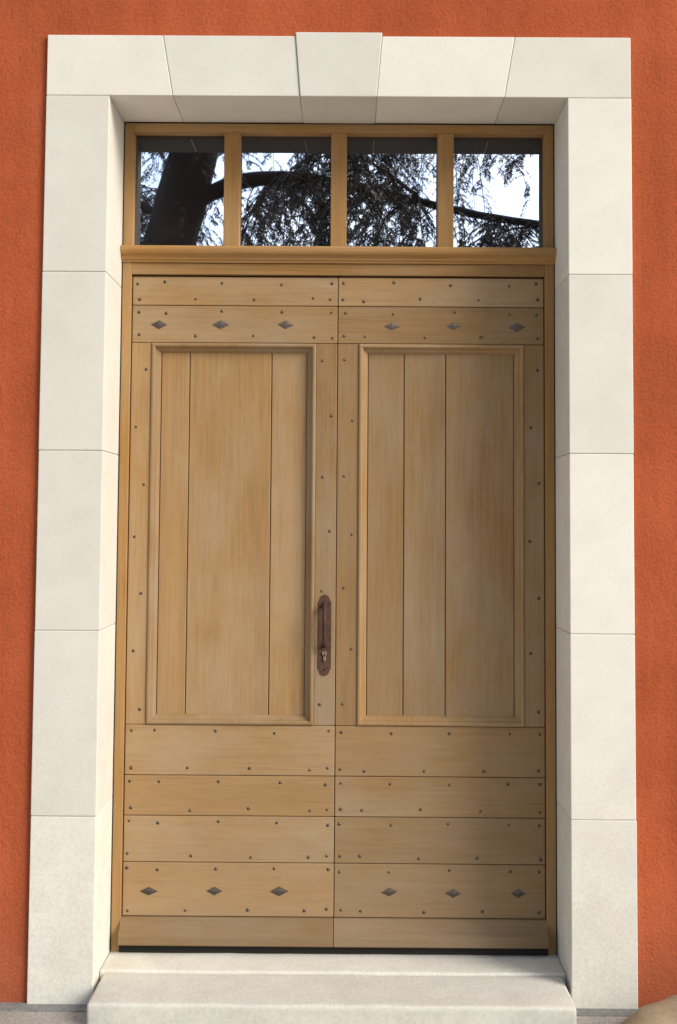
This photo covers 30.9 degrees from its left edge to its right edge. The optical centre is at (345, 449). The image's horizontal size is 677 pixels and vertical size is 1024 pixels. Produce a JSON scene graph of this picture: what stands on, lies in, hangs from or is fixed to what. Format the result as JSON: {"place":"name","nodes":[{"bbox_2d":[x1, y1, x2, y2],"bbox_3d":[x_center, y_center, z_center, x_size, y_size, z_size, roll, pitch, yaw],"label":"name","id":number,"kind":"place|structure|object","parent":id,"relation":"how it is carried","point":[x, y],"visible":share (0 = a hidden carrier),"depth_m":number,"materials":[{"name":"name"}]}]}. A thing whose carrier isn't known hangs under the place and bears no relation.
{"place":"outdoors","nodes":[
{"label":"outdoors","id":0,"kind":"place"},
{"bbox_2d":[0,1012,626,1023],"bbox_3d":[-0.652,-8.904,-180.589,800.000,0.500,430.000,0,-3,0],"label":"ground","id":1,"kind":"structure","parent":0,"point":[43,1017],"depth_m":3.98,"materials":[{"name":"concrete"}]},
{"bbox_2d":[87,951,576,1023],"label":"stone step","id":2,"kind":"object","parent":1,"relation":"on","point":[193,988],"visible":0.99,"depth_m":4.04,"materials":[{"name":"white stone"}]},
{"bbox_2d":[27,32,637,1008],"bbox_3d":[-0.034,0.221,4.357,2.042,3.348,0.364,0,-3,0],"label":"stone surround","id":3,"kind":"object","parent":1,"relation":"on","point":[101,90],"visible":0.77,"depth_m":4.22,"materials":[{"name":"white stone"}]},
{"bbox_2d":[110,122,556,954],"bbox_3d":[-0.034,0.292,4.477,1.600,3.020,0.115,0,-3,0],"label":"door frame","id":4,"kind":"object","parent":3,"relation":"in","point":[334,258],"visible":0.97,"depth_m":4.51,"materials":[{"name":"brown wood"}]},
{"bbox_2d":[118,277,548,955],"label":"door leaves","id":5,"kind":"object","parent":4,"relation":"attached to","point":[242,441],"visible":1,"depth_m":4.47,"materials":[{"name":"brown wood"}]},
{"bbox_2d":[318,595,330,675],"bbox_3d":[-0.077,0.672,4.425,0.047,0.293,0.054,0,-3,0],"label":"door handle","id":6,"kind":"object","parent":5,"relation":"attached to","point":[324,635],"visible":1,"depth_m":4.44,"materials":[{"name":"brown metal"}]},
{"bbox_2d":[125,280,541,913],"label":"nails","id":7,"kind":"object","parent":5,"relation":"attached to","point":[159,324],"visible":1,"depth_m":4.42,"materials":[{"name":"grey metal"}]},
{"bbox_2d":[135,136,541,246],"bbox_3d":[-0.026,-0.962,4.585,1.524,0.435,0.006,0,-3,0],"label":"transom glass","id":8,"kind":"object","parent":4,"relation":"attached to","point":[286,191],"visible":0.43,"depth_m":4.58,"materials":[{"name":"clear glass"}]},
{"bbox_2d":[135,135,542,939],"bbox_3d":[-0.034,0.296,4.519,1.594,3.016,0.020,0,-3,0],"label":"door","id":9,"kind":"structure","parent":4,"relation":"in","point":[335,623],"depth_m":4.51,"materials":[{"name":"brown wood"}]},
{"bbox_2d":[44,37,634,820],"bbox_3d":[-0.034,0.229,4.356,2.032,3.332,0.345,0,-3,0],"label":"stone joint mortar","id":10,"kind":"object","parent":3,"relation":"attached to","point":[302,117],"visible":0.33,"depth_m":4.27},
{"bbox_2d":[0,0,676,1006],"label":"stucco wall","id":11,"kind":"structure","parent":1,"relation":"on","point":[648,28],"depth_m":4.23,"materials":[{"name":"orange paint"}]},
{"bbox_2d":[620,994,676,1023],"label":"boulder","id":12,"kind":"object","parent":1,"relation":"on","point":[664,1011],"visible":1,"depth_m":3.71,"materials":[{"name":"stone"}]},
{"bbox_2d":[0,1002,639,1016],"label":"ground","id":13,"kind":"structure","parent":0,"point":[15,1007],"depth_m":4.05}
]}

